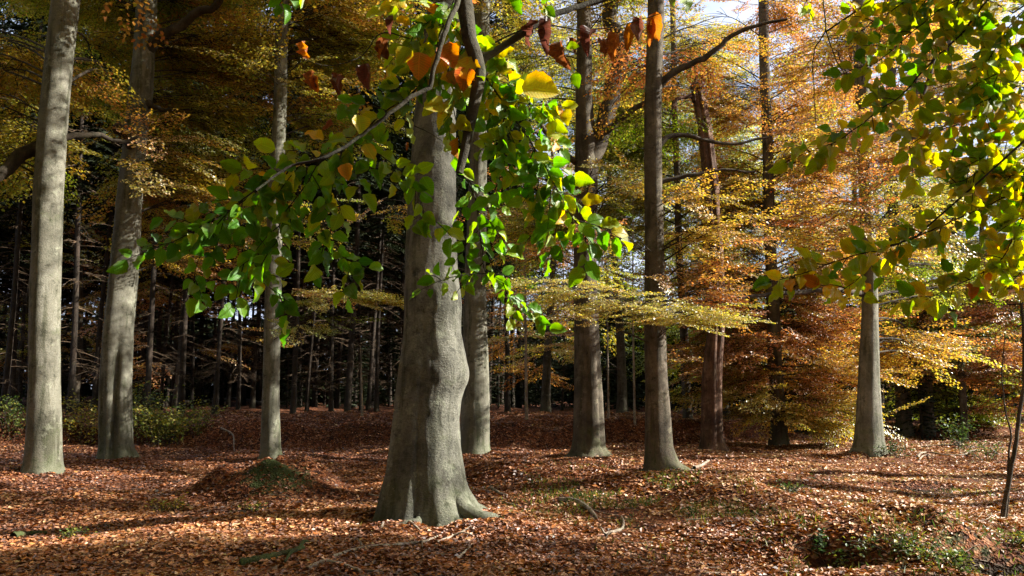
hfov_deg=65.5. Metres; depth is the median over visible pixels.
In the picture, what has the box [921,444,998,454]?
fallen branch
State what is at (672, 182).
beech tree
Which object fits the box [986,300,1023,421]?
young spruce
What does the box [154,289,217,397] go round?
spruce tree
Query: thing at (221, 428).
fallen branch
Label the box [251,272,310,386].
spruce tree
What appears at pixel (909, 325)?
beech tree
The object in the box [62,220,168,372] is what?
spruce tree
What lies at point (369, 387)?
spruce tree
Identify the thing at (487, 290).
spruce tree
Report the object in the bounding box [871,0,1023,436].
beech tree
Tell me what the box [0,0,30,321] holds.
spruce tree
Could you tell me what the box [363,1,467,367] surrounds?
spruce tree
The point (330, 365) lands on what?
spruce tree
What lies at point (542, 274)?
spruce tree
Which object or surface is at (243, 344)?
spruce tree
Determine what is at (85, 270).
spruce tree
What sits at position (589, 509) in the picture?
fallen branch
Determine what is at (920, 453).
fallen branch
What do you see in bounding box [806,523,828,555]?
green plant
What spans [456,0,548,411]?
spruce tree
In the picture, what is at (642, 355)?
beech tree
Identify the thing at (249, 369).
young spruce
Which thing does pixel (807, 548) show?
twig
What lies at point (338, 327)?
spruce tree
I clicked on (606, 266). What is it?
spruce tree
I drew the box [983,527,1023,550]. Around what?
green plant
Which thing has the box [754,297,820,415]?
young spruce
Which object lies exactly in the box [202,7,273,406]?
spruce tree
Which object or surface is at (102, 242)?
spruce tree
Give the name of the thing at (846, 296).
young spruce
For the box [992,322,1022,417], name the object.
young spruce
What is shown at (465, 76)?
branch
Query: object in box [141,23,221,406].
spruce tree
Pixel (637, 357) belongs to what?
young spruce
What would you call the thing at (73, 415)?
bramble bush
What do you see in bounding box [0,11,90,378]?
spruce tree
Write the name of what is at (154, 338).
young spruce
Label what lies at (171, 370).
young spruce
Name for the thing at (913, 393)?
young spruce
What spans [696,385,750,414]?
young spruce
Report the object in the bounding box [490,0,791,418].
beech tree
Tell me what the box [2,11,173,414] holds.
spruce tree
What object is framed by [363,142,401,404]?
spruce tree
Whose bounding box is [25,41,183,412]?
spruce tree
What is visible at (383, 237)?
spruce tree
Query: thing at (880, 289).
beech tree
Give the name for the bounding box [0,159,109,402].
tree
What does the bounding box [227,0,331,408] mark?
spruce tree
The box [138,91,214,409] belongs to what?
spruce tree
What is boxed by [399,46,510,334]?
spruce tree
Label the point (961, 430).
bramble bush
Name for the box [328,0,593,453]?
beech tree
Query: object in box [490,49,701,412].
beech tree
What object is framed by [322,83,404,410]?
spruce tree
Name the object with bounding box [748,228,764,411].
spruce tree
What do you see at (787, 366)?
young spruce
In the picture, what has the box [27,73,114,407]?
spruce tree
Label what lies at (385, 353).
spruce tree
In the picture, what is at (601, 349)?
young spruce
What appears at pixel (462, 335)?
young spruce
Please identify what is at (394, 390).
young spruce
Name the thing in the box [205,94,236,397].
spruce tree
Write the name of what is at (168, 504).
seedlings
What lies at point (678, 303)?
spruce tree
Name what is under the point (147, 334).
spruce tree
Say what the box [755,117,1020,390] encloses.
beech tree
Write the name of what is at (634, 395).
bare sapling
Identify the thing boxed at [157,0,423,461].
beech tree
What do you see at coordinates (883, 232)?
beech tree
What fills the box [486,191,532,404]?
spruce tree
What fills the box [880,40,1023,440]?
beech tree
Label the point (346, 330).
spruce tree
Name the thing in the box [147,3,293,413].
spruce tree
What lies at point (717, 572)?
fallen branch
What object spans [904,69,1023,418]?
beech tree
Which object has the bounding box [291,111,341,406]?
spruce tree
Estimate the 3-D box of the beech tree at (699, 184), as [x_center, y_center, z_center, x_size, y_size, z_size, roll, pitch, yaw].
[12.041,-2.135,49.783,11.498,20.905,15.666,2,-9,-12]
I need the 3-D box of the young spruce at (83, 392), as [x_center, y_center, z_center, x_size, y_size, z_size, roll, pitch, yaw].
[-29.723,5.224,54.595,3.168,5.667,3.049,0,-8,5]
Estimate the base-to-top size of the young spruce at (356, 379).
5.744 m
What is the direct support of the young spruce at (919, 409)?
on the ground at (249, 426)
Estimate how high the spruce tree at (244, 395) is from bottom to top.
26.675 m
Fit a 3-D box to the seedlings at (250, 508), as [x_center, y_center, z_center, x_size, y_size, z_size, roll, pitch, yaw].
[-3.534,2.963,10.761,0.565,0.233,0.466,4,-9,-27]
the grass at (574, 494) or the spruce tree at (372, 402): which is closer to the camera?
the grass at (574, 494)
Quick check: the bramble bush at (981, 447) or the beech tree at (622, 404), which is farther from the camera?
the beech tree at (622, 404)
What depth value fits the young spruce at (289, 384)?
53.48 m
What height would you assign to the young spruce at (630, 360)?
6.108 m
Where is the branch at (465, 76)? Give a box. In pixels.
[106,0,662,346]
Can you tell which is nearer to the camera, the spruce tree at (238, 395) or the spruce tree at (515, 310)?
the spruce tree at (238, 395)
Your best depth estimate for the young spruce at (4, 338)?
44.84 m
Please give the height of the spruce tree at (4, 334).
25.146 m
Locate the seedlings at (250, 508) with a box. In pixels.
[231,498,267,511]
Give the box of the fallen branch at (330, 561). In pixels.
[305,559,380,572]
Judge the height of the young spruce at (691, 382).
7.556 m
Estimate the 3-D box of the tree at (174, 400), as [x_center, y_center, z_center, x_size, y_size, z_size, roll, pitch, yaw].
[-17.540,-2.005,41.590,11.826,17.411,10.880,4,-8,-26]
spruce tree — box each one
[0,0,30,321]
[0,0,31,277]
[0,2,85,411]
[0,10,111,411]
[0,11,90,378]
[0,21,29,335]
[0,22,93,409]
[0,26,83,402]
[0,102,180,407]
[0,258,66,391]
[1,248,73,366]
[1,271,27,399]
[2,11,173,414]
[10,271,62,399]
[23,33,111,383]
[23,114,93,386]
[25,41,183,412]
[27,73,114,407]
[61,39,102,376]
[61,61,112,401]
[61,67,109,378]
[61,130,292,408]
[61,196,105,402]
[61,220,105,368]
[61,281,141,382]
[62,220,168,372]
[63,51,174,388]
[63,183,168,327]
[74,8,229,411]
[84,149,176,407]
[84,255,107,389]
[85,71,180,408]
[106,232,170,404]
[110,1,270,412]
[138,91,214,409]
[138,276,167,400]
[140,61,214,404]
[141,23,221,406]
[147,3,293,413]
[148,78,226,408]
[148,141,218,401]
[148,276,180,380]
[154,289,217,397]
[157,280,217,373]
[163,271,218,398]
[166,264,237,396]
[168,29,254,406]
[181,1,295,409]
[186,23,235,404]
[195,268,237,397]
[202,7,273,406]
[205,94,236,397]
[206,300,242,397]
[207,247,250,404]
[208,143,288,405]
[211,259,257,404]
[212,101,290,383]
[224,129,305,400]
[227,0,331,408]
[228,280,262,397]
[229,49,307,402]
[233,19,308,406]
[251,2,366,413]
[251,232,329,384]
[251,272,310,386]
[262,30,341,406]
[263,22,343,407]
[280,133,338,402]
[282,48,388,411]
[282,82,365,411]
[283,266,340,379]
[284,284,325,402]
[285,238,341,406]
[287,225,366,407]
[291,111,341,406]
[292,90,384,407]
[295,0,413,411]
[302,38,399,408]
[305,277,340,363]
[309,264,348,404]
[320,265,387,405]
[321,267,369,404]
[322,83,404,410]
[322,202,400,407]
[323,39,412,409]
[328,7,413,411]
[328,109,377,404]
[335,266,386,379]
[338,91,406,407]
[348,193,400,388]
[349,244,396,393]
[361,255,401,402]
[362,274,397,400]
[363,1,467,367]
[363,4,417,366]
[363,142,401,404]
[367,266,400,381]
[374,8,467,372]
[376,8,487,316]
[383,137,404,370]
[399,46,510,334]
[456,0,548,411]
[456,47,523,386]
[457,28,525,334]
[457,92,527,375]
[457,111,522,326]
[459,217,496,361]
[486,2,572,407]
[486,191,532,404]
[487,11,567,407]
[487,296,502,384]
[488,30,526,402]
[490,152,543,387]
[490,267,532,395]
[492,272,540,404]
[497,42,551,383]
[515,252,547,401]
[518,213,559,392]
[528,187,573,410]
[598,195,628,409]
[610,228,643,393]
[666,226,703,396]
[730,169,764,412]
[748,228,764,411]
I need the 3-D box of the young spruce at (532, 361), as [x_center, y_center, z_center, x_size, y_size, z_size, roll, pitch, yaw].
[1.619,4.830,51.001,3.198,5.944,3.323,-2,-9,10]
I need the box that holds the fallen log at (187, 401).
[153,397,261,407]
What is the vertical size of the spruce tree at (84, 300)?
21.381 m
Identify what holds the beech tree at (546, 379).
on the ground at (249, 426)
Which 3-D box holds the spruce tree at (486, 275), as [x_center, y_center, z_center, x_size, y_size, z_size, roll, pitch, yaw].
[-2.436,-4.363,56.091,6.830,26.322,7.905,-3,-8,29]
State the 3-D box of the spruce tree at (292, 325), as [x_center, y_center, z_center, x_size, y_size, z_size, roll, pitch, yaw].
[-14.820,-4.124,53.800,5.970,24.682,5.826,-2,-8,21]
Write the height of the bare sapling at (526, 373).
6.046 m
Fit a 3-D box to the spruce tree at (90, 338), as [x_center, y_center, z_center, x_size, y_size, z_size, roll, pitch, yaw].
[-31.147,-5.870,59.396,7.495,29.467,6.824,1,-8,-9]
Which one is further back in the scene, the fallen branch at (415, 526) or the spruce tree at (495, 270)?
the spruce tree at (495, 270)
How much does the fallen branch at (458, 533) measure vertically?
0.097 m
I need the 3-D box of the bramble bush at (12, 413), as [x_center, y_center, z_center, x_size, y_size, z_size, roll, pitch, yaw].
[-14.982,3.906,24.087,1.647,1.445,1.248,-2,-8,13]
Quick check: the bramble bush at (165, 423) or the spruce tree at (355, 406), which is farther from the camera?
the spruce tree at (355, 406)
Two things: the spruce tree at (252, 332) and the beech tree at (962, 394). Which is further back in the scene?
the spruce tree at (252, 332)
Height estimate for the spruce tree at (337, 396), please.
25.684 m
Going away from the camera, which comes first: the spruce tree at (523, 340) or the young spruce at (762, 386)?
the young spruce at (762, 386)
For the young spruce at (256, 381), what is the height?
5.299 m
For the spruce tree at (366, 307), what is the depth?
67.90 m
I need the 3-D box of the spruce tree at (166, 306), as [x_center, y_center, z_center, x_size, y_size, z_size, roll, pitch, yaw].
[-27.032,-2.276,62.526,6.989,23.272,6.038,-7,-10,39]
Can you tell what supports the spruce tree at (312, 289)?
on the ground at (249, 426)
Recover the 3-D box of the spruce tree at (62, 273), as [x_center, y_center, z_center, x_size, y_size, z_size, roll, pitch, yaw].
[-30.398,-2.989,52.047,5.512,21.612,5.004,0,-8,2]
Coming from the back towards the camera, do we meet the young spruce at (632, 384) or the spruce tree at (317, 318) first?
the spruce tree at (317, 318)
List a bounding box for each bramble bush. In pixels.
[0,393,26,439]
[61,389,97,445]
[86,378,183,443]
[133,392,208,448]
[173,402,227,444]
[935,412,982,447]
[950,438,1007,460]
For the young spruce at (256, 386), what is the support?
on the ground at (249, 426)
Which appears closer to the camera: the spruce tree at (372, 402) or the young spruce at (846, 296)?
the young spruce at (846, 296)
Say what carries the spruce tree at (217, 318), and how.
on the ground at (249, 426)
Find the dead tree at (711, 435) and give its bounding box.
[669,75,730,451]
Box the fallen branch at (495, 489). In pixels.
[488,486,507,495]
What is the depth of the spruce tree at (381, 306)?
59.13 m
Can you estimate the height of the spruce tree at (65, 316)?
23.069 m
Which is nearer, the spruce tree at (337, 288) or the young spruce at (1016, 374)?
the young spruce at (1016, 374)
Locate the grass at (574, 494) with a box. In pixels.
[361,458,1023,575]
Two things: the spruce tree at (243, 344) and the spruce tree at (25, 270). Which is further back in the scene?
the spruce tree at (243, 344)
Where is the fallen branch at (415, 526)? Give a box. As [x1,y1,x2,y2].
[408,520,419,530]
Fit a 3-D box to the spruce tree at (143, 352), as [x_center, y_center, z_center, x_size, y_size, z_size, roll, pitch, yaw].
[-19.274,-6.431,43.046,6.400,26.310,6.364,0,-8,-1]
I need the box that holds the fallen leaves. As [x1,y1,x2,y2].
[0,409,1023,575]
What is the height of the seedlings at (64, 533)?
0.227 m
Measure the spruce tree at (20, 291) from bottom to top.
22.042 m
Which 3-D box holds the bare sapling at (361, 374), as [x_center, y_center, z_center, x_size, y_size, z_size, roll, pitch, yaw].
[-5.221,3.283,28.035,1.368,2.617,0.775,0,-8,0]
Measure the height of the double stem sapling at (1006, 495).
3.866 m
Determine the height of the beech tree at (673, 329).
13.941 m
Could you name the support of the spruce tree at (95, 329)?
on the ground at (249, 426)
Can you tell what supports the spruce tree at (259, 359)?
on the ground at (249, 426)
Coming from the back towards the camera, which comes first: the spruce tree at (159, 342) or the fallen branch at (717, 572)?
the spruce tree at (159, 342)
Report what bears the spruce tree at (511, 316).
on the ground at (249, 426)
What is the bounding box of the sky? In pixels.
[0,0,1023,384]
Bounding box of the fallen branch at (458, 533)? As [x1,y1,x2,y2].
[437,526,472,542]
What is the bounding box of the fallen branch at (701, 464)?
[692,460,709,467]
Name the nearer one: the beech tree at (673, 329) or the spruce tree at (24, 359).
the beech tree at (673, 329)
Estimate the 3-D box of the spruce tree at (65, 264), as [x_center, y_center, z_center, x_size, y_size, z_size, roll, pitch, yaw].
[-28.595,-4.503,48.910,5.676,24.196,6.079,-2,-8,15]
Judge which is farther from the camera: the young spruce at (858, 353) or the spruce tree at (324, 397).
the spruce tree at (324, 397)
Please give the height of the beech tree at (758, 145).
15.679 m
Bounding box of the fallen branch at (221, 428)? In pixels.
[220,427,234,450]
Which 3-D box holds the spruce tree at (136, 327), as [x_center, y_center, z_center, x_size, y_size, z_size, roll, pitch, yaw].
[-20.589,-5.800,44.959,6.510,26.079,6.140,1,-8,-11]
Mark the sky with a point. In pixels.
(712, 7)
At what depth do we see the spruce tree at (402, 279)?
47.10 m
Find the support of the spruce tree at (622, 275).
on the ground at (249, 426)
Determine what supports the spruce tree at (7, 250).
on the ground at (249, 426)
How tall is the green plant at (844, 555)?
0.549 m
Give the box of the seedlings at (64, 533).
[55,524,99,538]
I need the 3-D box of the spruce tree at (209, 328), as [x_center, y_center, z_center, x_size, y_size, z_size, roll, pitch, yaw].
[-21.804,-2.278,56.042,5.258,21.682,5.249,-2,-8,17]
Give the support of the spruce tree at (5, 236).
on the ground at (249, 426)
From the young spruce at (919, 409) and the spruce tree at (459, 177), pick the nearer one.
the young spruce at (919, 409)
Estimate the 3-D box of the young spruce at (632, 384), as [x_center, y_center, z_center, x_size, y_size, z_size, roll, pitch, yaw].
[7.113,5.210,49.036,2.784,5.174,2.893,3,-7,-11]
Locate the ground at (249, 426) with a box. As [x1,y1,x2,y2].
[0,396,1023,575]
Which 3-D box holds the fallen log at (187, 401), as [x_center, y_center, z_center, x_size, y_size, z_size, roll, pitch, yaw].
[-20.616,7.906,55.353,5.642,0.583,35.938,3,-8,-20]
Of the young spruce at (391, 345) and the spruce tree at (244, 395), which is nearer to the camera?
the young spruce at (391, 345)
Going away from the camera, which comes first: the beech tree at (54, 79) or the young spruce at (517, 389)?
the beech tree at (54, 79)
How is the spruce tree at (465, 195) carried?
on the ground at (249, 426)
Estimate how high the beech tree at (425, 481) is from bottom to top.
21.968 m
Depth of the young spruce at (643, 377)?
50.62 m
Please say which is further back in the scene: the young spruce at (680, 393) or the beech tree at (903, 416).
the young spruce at (680, 393)
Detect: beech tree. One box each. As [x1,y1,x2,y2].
[0,0,330,474]
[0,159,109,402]
[2,0,338,459]
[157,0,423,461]
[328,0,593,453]
[372,0,563,526]
[459,97,643,412]
[479,0,700,457]
[481,0,793,471]
[487,86,667,377]
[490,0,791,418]
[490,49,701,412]
[553,100,762,409]
[600,79,798,375]
[604,0,952,447]
[611,111,797,418]
[636,96,800,410]
[665,0,1023,457]
[669,0,1023,326]
[701,79,882,398]
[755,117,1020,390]
[760,10,1020,423]
[789,152,952,415]
[819,0,1019,437]
[819,155,949,412]
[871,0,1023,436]
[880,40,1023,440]
[881,144,1006,405]
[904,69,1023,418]
[919,143,1020,418]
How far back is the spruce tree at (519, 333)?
49.35 m
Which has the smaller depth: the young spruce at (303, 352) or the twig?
the twig
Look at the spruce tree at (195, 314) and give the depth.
61.95 m
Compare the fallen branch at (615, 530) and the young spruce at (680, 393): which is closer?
the fallen branch at (615, 530)
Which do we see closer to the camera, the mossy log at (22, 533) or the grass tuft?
the mossy log at (22, 533)
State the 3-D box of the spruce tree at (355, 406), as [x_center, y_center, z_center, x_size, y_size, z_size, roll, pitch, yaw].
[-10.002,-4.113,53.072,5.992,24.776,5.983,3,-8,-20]
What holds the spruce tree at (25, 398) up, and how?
on the ground at (249, 426)
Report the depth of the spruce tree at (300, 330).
45.69 m
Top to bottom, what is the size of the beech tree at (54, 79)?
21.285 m
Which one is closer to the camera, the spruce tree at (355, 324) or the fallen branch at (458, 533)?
the fallen branch at (458, 533)
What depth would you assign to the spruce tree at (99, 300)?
57.46 m
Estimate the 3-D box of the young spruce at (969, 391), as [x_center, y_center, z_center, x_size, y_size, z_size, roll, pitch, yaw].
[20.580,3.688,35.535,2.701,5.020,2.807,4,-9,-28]
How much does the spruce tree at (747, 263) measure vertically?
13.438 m
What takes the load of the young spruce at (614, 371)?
on the ground at (249, 426)
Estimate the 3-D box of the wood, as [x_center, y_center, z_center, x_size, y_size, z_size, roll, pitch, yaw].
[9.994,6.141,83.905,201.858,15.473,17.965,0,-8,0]
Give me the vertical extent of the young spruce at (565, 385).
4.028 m
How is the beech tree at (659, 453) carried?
on the ground at (249, 426)
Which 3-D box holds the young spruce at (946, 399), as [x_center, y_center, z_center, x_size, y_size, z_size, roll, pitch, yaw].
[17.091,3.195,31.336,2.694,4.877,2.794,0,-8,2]
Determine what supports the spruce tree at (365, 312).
on the ground at (249, 426)
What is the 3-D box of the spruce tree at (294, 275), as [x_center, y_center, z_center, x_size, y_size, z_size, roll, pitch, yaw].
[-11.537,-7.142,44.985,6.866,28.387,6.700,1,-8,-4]
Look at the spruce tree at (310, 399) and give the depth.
55.87 m
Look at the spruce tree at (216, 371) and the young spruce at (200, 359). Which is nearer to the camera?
the spruce tree at (216, 371)
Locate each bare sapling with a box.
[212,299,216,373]
[349,344,380,415]
[502,249,544,419]
[603,274,623,418]
[614,202,643,424]
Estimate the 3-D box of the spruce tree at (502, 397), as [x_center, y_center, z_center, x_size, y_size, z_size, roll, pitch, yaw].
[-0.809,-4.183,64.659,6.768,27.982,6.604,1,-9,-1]
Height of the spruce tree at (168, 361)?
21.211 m
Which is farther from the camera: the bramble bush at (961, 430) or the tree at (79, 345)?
the tree at (79, 345)
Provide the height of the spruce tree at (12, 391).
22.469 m
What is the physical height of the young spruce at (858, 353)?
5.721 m
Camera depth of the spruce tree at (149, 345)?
31.25 m
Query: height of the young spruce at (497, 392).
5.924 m
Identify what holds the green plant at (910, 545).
on the ground at (249, 426)
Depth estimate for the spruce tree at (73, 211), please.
43.56 m
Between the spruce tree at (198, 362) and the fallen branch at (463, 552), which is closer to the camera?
the fallen branch at (463, 552)
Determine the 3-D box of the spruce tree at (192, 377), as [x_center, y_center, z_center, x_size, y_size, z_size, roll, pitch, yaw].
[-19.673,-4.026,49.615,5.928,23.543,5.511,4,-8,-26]
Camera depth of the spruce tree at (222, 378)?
57.95 m
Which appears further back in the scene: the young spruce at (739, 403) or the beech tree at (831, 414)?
the young spruce at (739, 403)
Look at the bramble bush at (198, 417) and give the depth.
25.51 m
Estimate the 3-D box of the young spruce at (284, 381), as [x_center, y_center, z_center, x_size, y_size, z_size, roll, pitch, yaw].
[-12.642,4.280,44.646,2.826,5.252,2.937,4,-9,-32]
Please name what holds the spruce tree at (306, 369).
on the ground at (249, 426)
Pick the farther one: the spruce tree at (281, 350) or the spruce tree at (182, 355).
the spruce tree at (281, 350)
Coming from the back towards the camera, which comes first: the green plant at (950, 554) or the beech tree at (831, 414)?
the beech tree at (831, 414)
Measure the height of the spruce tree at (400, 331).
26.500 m
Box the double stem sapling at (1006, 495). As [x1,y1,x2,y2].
[1000,255,1023,517]
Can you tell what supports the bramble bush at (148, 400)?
on the ground at (249, 426)
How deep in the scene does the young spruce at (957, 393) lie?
44.70 m
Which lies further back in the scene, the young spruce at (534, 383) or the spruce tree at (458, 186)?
the young spruce at (534, 383)
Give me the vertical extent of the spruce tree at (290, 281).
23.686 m
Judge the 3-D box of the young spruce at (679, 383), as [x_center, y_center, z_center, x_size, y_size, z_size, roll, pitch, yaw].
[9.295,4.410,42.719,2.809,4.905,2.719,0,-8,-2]
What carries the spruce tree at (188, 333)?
on the ground at (249, 426)
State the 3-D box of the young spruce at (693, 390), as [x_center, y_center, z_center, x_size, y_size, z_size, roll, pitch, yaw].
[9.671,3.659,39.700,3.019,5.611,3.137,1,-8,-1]
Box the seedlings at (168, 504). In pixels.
[145,492,195,512]
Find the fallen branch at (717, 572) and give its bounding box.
[703,571,737,574]
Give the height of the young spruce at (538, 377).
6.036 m
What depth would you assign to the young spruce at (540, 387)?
49.41 m
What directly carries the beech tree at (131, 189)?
on the ground at (249, 426)
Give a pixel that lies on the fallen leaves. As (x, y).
(107, 544)
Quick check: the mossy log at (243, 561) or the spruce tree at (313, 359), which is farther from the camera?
the spruce tree at (313, 359)
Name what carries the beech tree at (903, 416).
on the ground at (249, 426)
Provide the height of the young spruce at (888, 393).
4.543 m
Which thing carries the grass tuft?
on the ground at (249, 426)
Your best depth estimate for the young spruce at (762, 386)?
39.43 m
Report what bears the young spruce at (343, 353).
on the ground at (249, 426)
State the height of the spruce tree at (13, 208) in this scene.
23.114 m
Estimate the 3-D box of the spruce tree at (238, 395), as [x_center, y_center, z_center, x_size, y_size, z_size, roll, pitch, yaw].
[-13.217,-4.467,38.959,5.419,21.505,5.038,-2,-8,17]
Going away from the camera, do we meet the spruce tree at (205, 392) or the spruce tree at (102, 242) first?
the spruce tree at (102, 242)
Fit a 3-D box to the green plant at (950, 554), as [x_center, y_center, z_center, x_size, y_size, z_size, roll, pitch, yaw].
[4.133,2.567,7.564,0.674,0.404,0.747,-4,-9,30]
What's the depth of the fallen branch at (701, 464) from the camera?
17.86 m
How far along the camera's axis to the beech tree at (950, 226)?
51.19 m
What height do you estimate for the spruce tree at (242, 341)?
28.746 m
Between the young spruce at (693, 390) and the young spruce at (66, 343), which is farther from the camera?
the young spruce at (66, 343)
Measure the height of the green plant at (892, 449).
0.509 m
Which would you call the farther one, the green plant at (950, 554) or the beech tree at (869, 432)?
the beech tree at (869, 432)
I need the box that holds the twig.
[796,547,820,554]
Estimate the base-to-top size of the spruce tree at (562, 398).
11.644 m
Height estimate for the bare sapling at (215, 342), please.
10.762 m
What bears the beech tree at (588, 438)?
on the ground at (249, 426)
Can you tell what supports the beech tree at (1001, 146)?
on the ground at (249, 426)
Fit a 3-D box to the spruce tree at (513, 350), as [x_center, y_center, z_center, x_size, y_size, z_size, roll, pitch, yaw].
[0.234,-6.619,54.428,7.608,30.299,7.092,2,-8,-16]
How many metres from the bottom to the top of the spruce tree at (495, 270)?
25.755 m
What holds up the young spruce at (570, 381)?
on the ground at (249, 426)
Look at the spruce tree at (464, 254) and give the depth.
45.14 m
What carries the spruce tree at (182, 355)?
on the ground at (249, 426)
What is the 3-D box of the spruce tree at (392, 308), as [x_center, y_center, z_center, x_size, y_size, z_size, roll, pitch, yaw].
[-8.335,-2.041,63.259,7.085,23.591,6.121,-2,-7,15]
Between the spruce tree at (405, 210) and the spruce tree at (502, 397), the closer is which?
the spruce tree at (405, 210)
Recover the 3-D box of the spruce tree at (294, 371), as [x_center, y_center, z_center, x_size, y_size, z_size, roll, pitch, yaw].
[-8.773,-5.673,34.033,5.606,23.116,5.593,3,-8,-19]
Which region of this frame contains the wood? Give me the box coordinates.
[0,277,1013,405]
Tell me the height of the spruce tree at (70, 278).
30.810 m
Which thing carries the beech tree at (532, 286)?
on the ground at (249, 426)
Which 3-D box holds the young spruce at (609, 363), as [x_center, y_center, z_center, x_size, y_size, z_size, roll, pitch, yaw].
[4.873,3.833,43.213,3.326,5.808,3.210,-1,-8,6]
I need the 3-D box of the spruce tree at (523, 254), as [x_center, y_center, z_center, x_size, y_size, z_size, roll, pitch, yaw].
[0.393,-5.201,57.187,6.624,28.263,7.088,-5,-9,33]
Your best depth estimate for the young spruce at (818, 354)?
31.71 m
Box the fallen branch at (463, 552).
[457,542,473,557]
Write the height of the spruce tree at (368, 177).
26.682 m
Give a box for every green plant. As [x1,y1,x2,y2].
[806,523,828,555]
[826,531,875,567]
[850,529,941,557]
[872,438,919,457]
[905,537,988,572]
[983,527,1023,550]
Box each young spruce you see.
[0,274,27,402]
[25,287,90,402]
[63,325,93,402]
[85,355,100,404]
[135,313,171,404]
[160,323,191,400]
[169,302,234,405]
[233,328,262,398]
[242,344,262,404]
[242,352,262,403]
[260,319,306,407]
[280,292,328,406]
[280,350,305,405]
[319,307,369,405]
[333,325,368,403]
[339,323,383,407]
[363,323,400,407]
[379,332,401,403]
[461,302,496,403]
[488,326,522,407]
[510,346,536,407]
[515,324,559,405]
[524,337,558,405]
[528,338,557,404]
[528,354,551,405]
[534,333,571,403]
[551,304,605,407]
[553,349,573,405]
[560,326,614,408]
[572,309,630,406]
[600,303,644,405]
[600,310,644,410]
[606,341,644,406]
[626,323,644,407]
[627,320,644,406]
[631,344,644,404]
[666,330,697,409]
[669,330,698,410]
[673,296,703,411]
[678,342,729,414]
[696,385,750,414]
[729,334,756,415]
[747,313,784,415]
[749,289,826,434]
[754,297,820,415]
[788,294,851,428]
[829,307,890,417]
[836,295,894,420]
[884,310,945,418]
[884,344,895,415]
[890,339,957,440]
[912,317,990,428]
[943,381,983,413]
[955,326,1014,420]
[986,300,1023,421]
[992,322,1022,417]
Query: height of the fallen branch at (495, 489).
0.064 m
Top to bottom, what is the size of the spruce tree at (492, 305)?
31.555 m
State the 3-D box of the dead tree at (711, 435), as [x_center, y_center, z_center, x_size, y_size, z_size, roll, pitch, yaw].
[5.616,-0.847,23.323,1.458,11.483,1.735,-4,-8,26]
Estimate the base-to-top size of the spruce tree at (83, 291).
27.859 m
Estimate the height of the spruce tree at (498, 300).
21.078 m
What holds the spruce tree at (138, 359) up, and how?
on the ground at (249, 426)
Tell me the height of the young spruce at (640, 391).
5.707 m
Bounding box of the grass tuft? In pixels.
[774,479,811,493]
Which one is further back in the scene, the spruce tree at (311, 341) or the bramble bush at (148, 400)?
the spruce tree at (311, 341)
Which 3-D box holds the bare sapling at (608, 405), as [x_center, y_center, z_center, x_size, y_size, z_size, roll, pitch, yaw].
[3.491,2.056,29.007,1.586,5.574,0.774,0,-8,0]
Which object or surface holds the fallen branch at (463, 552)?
on the ground at (249, 426)
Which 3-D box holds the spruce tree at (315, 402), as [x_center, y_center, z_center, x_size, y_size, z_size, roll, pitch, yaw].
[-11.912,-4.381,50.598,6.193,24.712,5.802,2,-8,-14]
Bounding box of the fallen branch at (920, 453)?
[917,450,973,457]
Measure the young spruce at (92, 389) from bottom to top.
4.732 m
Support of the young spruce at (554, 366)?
on the ground at (249, 426)
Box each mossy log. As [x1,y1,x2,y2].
[10,530,46,537]
[239,540,308,565]
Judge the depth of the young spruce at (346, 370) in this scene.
59.62 m
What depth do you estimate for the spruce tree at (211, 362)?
72.47 m
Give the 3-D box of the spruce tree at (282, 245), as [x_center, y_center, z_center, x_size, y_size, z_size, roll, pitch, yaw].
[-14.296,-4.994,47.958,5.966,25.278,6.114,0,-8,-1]
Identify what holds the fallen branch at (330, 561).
on the ground at (249, 426)
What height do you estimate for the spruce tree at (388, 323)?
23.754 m
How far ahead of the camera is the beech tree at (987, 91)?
2.75 m

